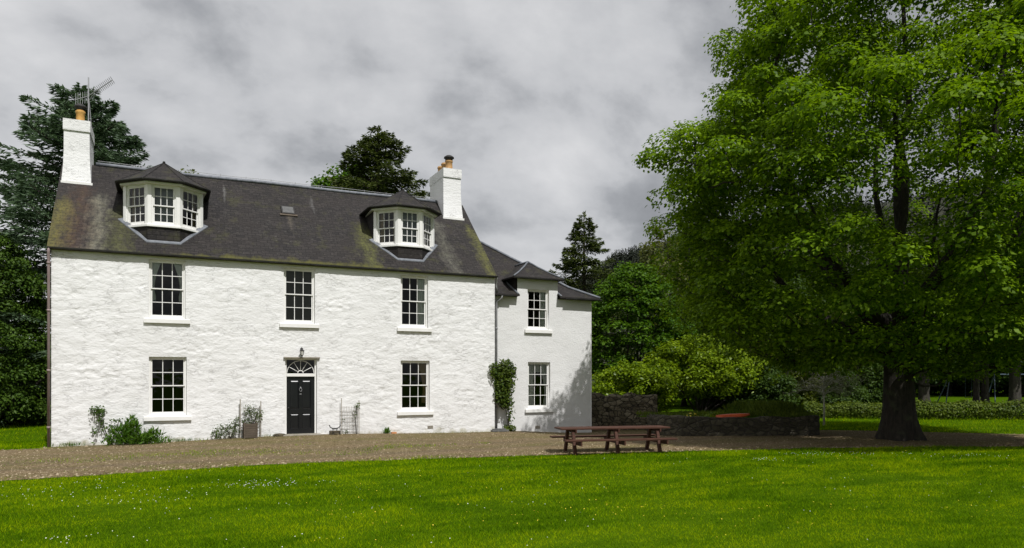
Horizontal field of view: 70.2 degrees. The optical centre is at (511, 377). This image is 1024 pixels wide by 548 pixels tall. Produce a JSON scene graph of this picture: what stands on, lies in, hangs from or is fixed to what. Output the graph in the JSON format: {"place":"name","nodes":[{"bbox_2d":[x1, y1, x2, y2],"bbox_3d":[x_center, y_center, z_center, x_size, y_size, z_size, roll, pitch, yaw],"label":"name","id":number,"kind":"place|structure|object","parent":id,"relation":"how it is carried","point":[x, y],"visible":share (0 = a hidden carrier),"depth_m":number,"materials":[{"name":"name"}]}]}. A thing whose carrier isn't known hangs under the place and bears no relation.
{"place":"outdoors","nodes":[
{"label":"outdoors","id":0,"kind":"place"},
{"bbox_2d":[0,387,1023,547],"bbox_3d":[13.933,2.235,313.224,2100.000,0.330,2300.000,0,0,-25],"label":"ground","id":1,"kind":"structure","parent":0,"point":[952,398],"depth_m":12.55,"materials":[{"name":"green plant"}]},
{"bbox_2d":[0,294,22,347],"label":"woodland tree","id":2,"kind":"object","parent":1,"relation":"on","point":[5,320],"visible":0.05,"depth_m":48.21,"materials":[{"name":"green plant"}]},
{"bbox_2d":[0,231,50,425],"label":"yew bush","id":3,"kind":"object","parent":1,"relation":"on","point":[33,331],"visible":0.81,"depth_m":32.76,"materials":[{"name":"green plant"}]},
{"bbox_2d":[0,344,50,425],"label":"yew bush","id":4,"kind":"object","parent":1,"relation":"on","point":[3,417],"visible":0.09,"depth_m":33.79,"materials":[{"name":"green plant"}]},
{"bbox_2d":[0,82,152,427],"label":"fir tree","id":5,"kind":"object","parent":1,"relation":"on","point":[27,189],"visible":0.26,"depth_m":37.10,"materials":[{"name":"green plant"}]},
{"bbox_2d":[178,165,198,173],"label":"maple tree","id":6,"kind":"object","parent":1,"relation":"on","point":[188,170],"depth_m":46.29,"materials":[{"name":"green plant"}]},
{"bbox_2d":[240,399,260,437],"bbox_3d":[-9.152,1.440,25.483,0.719,1.410,0.039,0,0,-25],"label":"trellis","id":7,"kind":"object","parent":1,"relation":"on","point":[250,418],"visible":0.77,"depth_m":25.42,"materials":[{"name":"paint"}]},
{"bbox_2d":[242,404,262,424],"bbox_3d":[-9.052,1.280,25.375,0.802,0.753,0.450,0,0,-25],"label":"wall rose","id":8,"kind":"object","parent":7,"relation":"attached to","point":[251,416],"depth_m":25.38,"materials":[{"name":"green plant"}]},
{"bbox_2d":[46,103,601,446],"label":"house","id":9,"kind":"structure","parent":1,"relation":"on","point":[186,306],"depth_m":26.80,"materials":[{"name":"white paint"}]},
{"bbox_2d":[75,77,114,124],"bbox_3d":[-15.617,-9.279,27.222,1.349,3.972,0.403,0,0,-16],"label":"tv aerial","id":10,"kind":"object","parent":9,"relation":"attached to","point":[93,94],"visible":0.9,"depth_m":27.23,"materials":[{"name":"metal"}]},
{"bbox_2d":[88,405,122,444],"bbox_3d":[-13.155,1.538,23.556,0.995,1.314,0.440,0,0,-25],"label":"wall creeper","id":11,"kind":"object","parent":9,"relation":"attached to","point":[98,412],"depth_m":23.52,"materials":[{"name":"green plant"}]},
{"bbox_2d":[144,259,189,323],"bbox_3d":[-11.645,-2.905,24.590,1.410,2.130,0.400,0,0,-25],"label":"window","id":12,"kind":"structure","parent":9,"relation":"in","point":[154,265],"depth_m":24.57,"materials":[{"name":"white paint"}]},
{"bbox_2d":[144,357,191,420],"bbox_3d":[-11.627,0.360,24.599,1.450,2.140,0.400,0,0,-25],"label":"window","id":13,"kind":"structure","parent":9,"relation":"in","point":[181,415],"depth_m":24.57,"materials":[{"name":"white paint"}]},
{"bbox_2d":[279,268,319,327],"bbox_3d":[-7.736,-2.895,26.442,1.400,2.150,0.400,0,0,-25],"label":"window","id":14,"kind":"structure","parent":9,"relation":"in","point":[298,283],"depth_m":26.56,"materials":[{"name":"white paint"}]},
{"bbox_2d":[285,358,315,433],"bbox_3d":[-7.702,0.660,26.510,1.120,2.740,0.145,0,0,-25],"label":"front door","id":15,"kind":"structure","parent":9,"relation":"in","point":[300,389],"depth_m":26.51,"materials":[{"name":"black paint"}]},
{"bbox_2d":[397,275,431,331],"bbox_3d":[-3.823,-2.880,28.295,1.400,2.160,0.400,0,0,-25],"label":"window","id":16,"kind":"structure","parent":9,"relation":"in","point":[421,303],"depth_m":28.49,"materials":[{"name":"white paint"}]},
{"bbox_2d":[397,361,433,414],"bbox_3d":[-3.791,0.380,28.310,1.470,2.100,0.400,0,0,-25],"label":"window","id":17,"kind":"structure","parent":9,"relation":"in","point":[423,366],"depth_m":28.43,"materials":[{"name":"white paint"}]},
{"bbox_2d":[488,358,517,430],"bbox_3d":[-0.397,0.699,29.723,1.414,3.100,0.515,0,0,-25],"label":"climbing shrub","id":18,"kind":"object","parent":9,"relation":"attached to","point":[503,383],"visible":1,"depth_m":29.71,"materials":[{"name":"green plant"}]},
{"bbox_2d":[524,289,552,332],"bbox_3d":[1.074,-2.825,30.947,1.320,1.850,0.400,0,0,-25],"label":"window","id":19,"kind":"structure","parent":9,"relation":"in","point":[543,294],"depth_m":31.12,"materials":[{"name":"white paint"}]},
{"bbox_2d":[525,362,553,412],"bbox_3d":[1.110,0.390,30.964,1.360,2.120,0.400,0,0,-25],"label":"window","id":20,"kind":"structure","parent":9,"relation":"in","point":[542,367],"depth_m":30.99,"materials":[{"name":"white paint"}]},
{"bbox_2d":[341,398,358,433],"bbox_3d":[-5.993,1.442,26.978,0.679,1.390,0.032,0,0,-25],"label":"trellis","id":21,"kind":"object","parent":1,"relation":"on","point":[351,417],"visible":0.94,"depth_m":26.95,"materials":[{"name":"paint"}]},
{"bbox_2d":[342,403,359,433],"bbox_3d":[-5.921,1.504,26.889,0.711,1.174,0.430,0,0,-25],"label":"wall rose","id":22,"kind":"object","parent":21,"relation":"attached to","point":[355,419],"depth_m":26.98,"materials":[{"name":"green plant"}]},
{"bbox_2d":[306,163,397,192],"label":"maple tree","id":23,"kind":"object","parent":1,"relation":"on","point":[319,182],"visible":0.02,"depth_m":50.04,"materials":[{"name":"green plant"}]},
{"bbox_2d":[327,125,429,198],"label":"spruce tree","id":24,"kind":"object","parent":1,"relation":"on","point":[371,156],"visible":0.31,"depth_m":46.90,"materials":[{"name":"green plant"}]},
{"bbox_2d":[0,430,1023,480],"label":"gravel drive","id":25,"kind":"structure","parent":1,"relation":"on","point":[376,440],"depth_m":22.88,"materials":[{"name":"brown gravel"}]},
{"bbox_2d":[52,441,80,446],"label":"weed tuft","id":26,"kind":"object","parent":25,"relation":"on","point":[70,444],"visible":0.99,"depth_m":23.14,"materials":[{"name":"green plant"}]},
{"bbox_2d":[91,413,173,445],"bbox_3d":[-12.302,1.656,23.690,2.157,1.051,1.343,0,0,-52],"label":"weed clump","id":27,"kind":"object","parent":25,"relation":"on","point":[127,433],"visible":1,"depth_m":23.57,"materials":[{"name":"green plant"}]},
{"bbox_2d":[163,438,207,441],"bbox_3d":[-11.037,2.068,24.554,2.486,0.165,0.261,0,0,-25],"label":"weed tuft","id":28,"kind":"object","parent":25,"relation":"on","point":[182,439],"visible":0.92,"depth_m":24.50,"materials":[{"name":"green plant"}]},
{"bbox_2d":[211,415,240,438],"bbox_3d":[-9.835,1.708,25.030,1.018,0.826,0.458,0,0,-25],"label":"wall rose","id":29,"kind":"object","parent":25,"relation":"on","point":[233,431],"depth_m":25.10,"materials":[{"name":"green plant"}]},
{"bbox_2d":[243,422,257,438],"bbox_3d":[-9.077,1.821,25.231,0.454,0.550,0.454,0,0,-25],"label":"planter","id":30,"kind":"object","parent":25,"relation":"on","point":[250,430],"visible":1,"depth_m":25.07,"materials":[{"name":"brown wood"}]},
{"bbox_2d":[273,433,285,436],"bbox_3d":[-8.235,2.017,25.807,0.442,0.120,0.299,0,0,-25],"label":"stone","id":31,"kind":"object","parent":25,"relation":"on","point":[278,434],"visible":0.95,"depth_m":25.68,"materials":[{"name":"beige stone"}]},
{"bbox_2d":[329,425,340,434],"bbox_3d":[-6.471,1.909,26.598,0.433,0.396,0.240,0,0,-25],"label":"boot scraper","id":32,"kind":"object","parent":25,"relation":"on","point":[336,432],"visible":0.81,"depth_m":26.53,"materials":[{"name":"metal"}]},
{"bbox_2d":[382,427,390,432],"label":"weed tuft","id":33,"kind":"object","parent":25,"relation":"on","point":[386,430],"visible":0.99,"depth_m":27.56,"materials":[{"name":"green plant"}]},
{"bbox_2d":[491,428,508,431],"bbox_3d":[-0.523,2.131,29.692,0.720,0.130,0.380,0,0,-25],"label":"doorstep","id":34,"kind":"object","parent":25,"relation":"on","point":[499,430],"visible":1,"depth_m":29.56,"materials":[{"name":"grey stone"}]},
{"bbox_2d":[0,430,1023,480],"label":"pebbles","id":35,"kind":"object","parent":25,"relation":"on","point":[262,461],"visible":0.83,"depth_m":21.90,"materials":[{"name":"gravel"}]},
{"bbox_2d":[550,425,677,454],"bbox_3d":[2.967,1.835,21.531,3.360,0.775,1.730,0,0,-13],"label":"picnic table","id":36,"kind":"object","parent":25,"relation":"on","point":[608,439],"visible":0.88,"depth_m":21.29,"materials":[{"name":"brown wood"}]},
{"bbox_2d":[20,452,1008,546],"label":"daisies","id":37,"kind":"object","parent":1,"relation":"on","point":[382,509],"visible":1,"depth_m":13.88,"materials":[{"name":"white plant"}]},
{"bbox_2d":[549,211,644,394],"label":"spruce tree","id":38,"kind":"object","parent":1,"relation":"on","point":[577,269],"visible":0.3,"depth_m":61.22,"materials":[{"name":"green plant"}]},
{"bbox_2d":[591,392,657,429],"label":"garden wall","id":39,"kind":"structure","parent":1,"relation":"on","point":[613,410],"depth_m":33.58,"materials":[{"name":"stone"}]},
{"bbox_2d":[592,359,689,412],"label":"laurel bush","id":40,"kind":"object","parent":1,"relation":"on","point":[599,385],"visible":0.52,"depth_m":41.50,"materials":[{"name":"green plant"}]},
{"bbox_2d":[591,261,701,392],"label":"maple tree","id":41,"kind":"object","parent":1,"relation":"on","point":[644,298],"visible":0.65,"depth_m":46.66,"materials":[{"name":"green plant"}]},
{"bbox_2d":[306,428,1005,540],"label":"buttercups","id":42,"kind":"object","parent":1,"relation":"on","point":[626,505],"visible":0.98,"depth_m":12.14,"materials":[{"name":"yellow plant"}]},
{"bbox_2d":[632,224,688,326],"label":"birch tree","id":43,"kind":"object","parent":1,"relation":"on","point":[647,250],"visible":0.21,"depth_m":77.53,"materials":[{"name":"green plant"}]},
{"bbox_2d":[653,309,706,405],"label":"woodland tree","id":44,"kind":"object","parent":1,"relation":"on","point":[683,402],"visible":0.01,"depth_m":56.88,"materials":[{"name":"green plant"}]},
{"bbox_2d":[621,333,786,412],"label":"laurel bush","id":45,"kind":"object","parent":1,"relation":"on","point":[665,369],"visible":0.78,"depth_m":40.93,"materials":[{"name":"green plant"}]},
{"bbox_2d":[682,361,766,410],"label":"undergrowth bush","id":46,"kind":"object","parent":1,"relation":"on","point":[706,399],"visible":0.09,"depth_m":43.94,"materials":[{"name":"green plant"}]},
{"bbox_2d":[671,276,779,399],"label":"woodland tree","id":47,"kind":"object","parent":1,"relation":"on","point":[709,329],"depth_m":50.44,"materials":[{"name":"green plant"}]},
{"bbox_2d":[635,399,819,435],"bbox_3d":[8.633,1.567,29.191,6.654,1.466,3.752,0,0,-6],"label":"raised bed","id":48,"kind":"object","parent":1,"relation":"on","point":[776,418],"visible":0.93,"depth_m":27.61,"materials":[{"name":"stone"}]},
{"bbox_2d":[705,411,718,416],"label":"bed plant","id":49,"kind":"object","parent":48,"relation":"on","point":[712,413],"visible":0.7,"depth_m":28.16,"materials":[{"name":"green plant"}]},
{"bbox_2d":[713,413,749,416],"bbox_3d":[8.468,1.453,28.199,1.476,0.134,0.416,-3,0,-1],"label":"upturned boat","id":50,"kind":"object","parent":48,"relation":"on","point":[736,415],"visible":0.88,"depth_m":28.09,"materials":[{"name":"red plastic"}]},
{"bbox_2d":[722,362,803,406],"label":"undergrowth bush","id":51,"kind":"object","parent":1,"relation":"on","point":[769,375],"visible":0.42,"depth_m":40.81,"materials":[{"name":"green plant"}]},
{"bbox_2d":[741,248,824,324],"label":"woodland tree","id":52,"kind":"object","parent":1,"relation":"on","point":[798,283],"visible":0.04,"depth_m":55.36,"materials":[{"name":"green plant"}]},
{"bbox_2d":[745,307,828,406],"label":"woodland tree","id":53,"kind":"object","parent":1,"relation":"on","point":[807,397],"visible":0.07,"depth_m":44.42,"materials":[{"name":"green plant"}]},
{"bbox_2d":[781,349,844,405],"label":"undergrowth bush","id":54,"kind":"object","parent":1,"relation":"on","point":[803,388],"visible":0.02,"depth_m":47.80,"materials":[{"name":"green plant"}]},
{"bbox_2d":[772,256,856,326],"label":"woodland tree","id":55,"kind":"object","parent":1,"relation":"on","point":[821,293],"depth_m":62.57,"materials":[{"name":"green plant"}]},
{"bbox_2d":[780,364,870,425],"bbox_3d":[14.815,0.684,34.631,3.432,3.234,4.372,0,0,-20],"label":"young tree","id":56,"kind":"object","parent":1,"relation":"on","point":[826,384],"visible":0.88,"depth_m":34.35,"materials":[{"name":"green plant"}]},
{"bbox_2d":[631,0,1023,440],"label":"sycamore tree","id":57,"kind":"object","parent":1,"relation":"on","point":[902,339],"visible":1,"depth_m":22.36,"materials":[{"name":"green plant"}]},
{"bbox_2d":[800,367,874,412],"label":"undergrowth bush","id":58,"kind":"object","parent":1,"relation":"on","point":[862,390],"visible":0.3,"depth_m":45.69,"materials":[{"name":"green plant"}]},
{"bbox_2d":[801,400,881,418],"bbox_3d":[18.152,1.756,39.721,4.539,1.083,1.290,0,0,8],"label":"hedge","id":59,"kind":"object","parent":1,"relation":"on","point":[868,410],"visible":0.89,"depth_m":39.41,"materials":[{"name":"green plant"}]},
{"bbox_2d":[823,301,880,396],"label":"woodland tree","id":60,"kind":"object","parent":1,"relation":"on","point":[857,342],"visible":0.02,"depth_m":52.06,"materials":[{"name":"green plant"}]},
{"bbox_2d":[849,362,882,403],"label":"undergrowth bush","id":61,"kind":"object","parent":1,"relation":"on","point":[877,391],"visible":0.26,"depth_m":50.33,"materials":[{"name":"green plant"}]},
{"bbox_2d":[848,262,919,387],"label":"woodland tree","id":62,"kind":"object","parent":1,"relation":"on","point":[915,379],"depth_m":71.05,"materials":[{"name":"green plant"}]},
{"bbox_2d":[883,244,971,403],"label":"oak tree","id":63,"kind":"object","parent":1,"relation":"on","point":[923,393],"visible":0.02,"depth_m":57.64,"materials":[{"name":"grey plant"}]},
{"bbox_2d":[916,382,954,394],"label":"undergrowth bush","id":64,"kind":"object","parent":1,"relation":"on","point":[933,390],"visible":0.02,"depth_m":95.94,"materials":[{"name":"green plant"}]},
{"bbox_2d":[915,348,958,396],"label":"woodland tree","id":65,"kind":"object","parent":1,"relation":"on","point":[936,381],"visible":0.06,"depth_m":82.04,"materials":[{"name":"green plant"}]},
{"bbox_2d":[935,290,980,394],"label":"woodland tree","id":66,"kind":"object","parent":1,"relation":"on","point":[949,390],"visible":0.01,"depth_m":91.69,"materials":[{"name":"green plant"}]},
{"bbox_2d":[916,399,1023,419],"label":"hedge","id":67,"kind":"object","parent":1,"relation":"on","point":[951,410],"visible":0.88,"depth_m":38.34,"materials":[{"name":"green plant"}]},
{"bbox_2d":[949,243,995,403],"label":"oak tree","id":68,"kind":"object","parent":1,"relation":"on","point":[984,391],"depth_m":60.41,"materials":[{"name":"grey plant"}]},
{"bbox_2d":[937,374,1023,402],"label":"swing frame","id":69,"kind":"object","parent":1,"relation":"on","point":[971,388],"visible":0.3,"depth_m":61.81,"materials":[{"name":"grey metal"}]},
{"bbox_2d":[950,351,1023,396],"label":"woodland tree","id":70,"kind":"object","parent":1,"relation":"on","point":[1004,378],"visible":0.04,"depth_m":84.72,"materials":[{"name":"green plant"}]},
{"bbox_2d":[953,238,1021,404],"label":"oak tree","id":71,"kind":"object","parent":1,"relation":"on","point":[976,390],"visible":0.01,"depth_m":59.84,"materials":[{"name":"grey plant"}]},
{"bbox_2d":[969,383,1008,393],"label":"undergrowth bush","id":72,"kind":"object","parent":1,"relation":"on","point":[998,390],"visible":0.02,"depth_m":99.09,"materials":[{"name":"green plant"}]},
{"bbox_2d":[963,257,1023,405],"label":"oak tree","id":73,"kind":"object","parent":1,"relation":"on","point":[1014,387],"visible":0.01,"depth_m":56.70,"materials":[{"name":"plant"}]},
{"bbox_2d":[989,369,1023,394],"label":"woodland tree","id":74,"kind":"object","parent":1,"relation":"on","point":[1022,389],"visible":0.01,"depth_m":91.63,"materials":[{"name":"green plant"}]},
{"bbox_2d":[0,0,1023,338],"label":"sky","id":75,"kind":"structure","parent":0,"point":[543,108],"materials":[{"name":"grey"}]},
{"bbox_2d":[590,185,1015,384],"bbox_3d":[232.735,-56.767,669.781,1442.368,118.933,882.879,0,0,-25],"label":"hill","id":76,"kind":"structure","parent":0,"point":[940,213],"depth_m":365.87,"materials":[{"name":"green plant"}]},
{"bbox_2d":[573,176,1014,319],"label":"conifer wood","id":77,"kind":"object","parent":76,"relation":"on","point":[632,256],"visible":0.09,"depth_m":381.58,"materials":[{"name":"green plant"}]}
]}

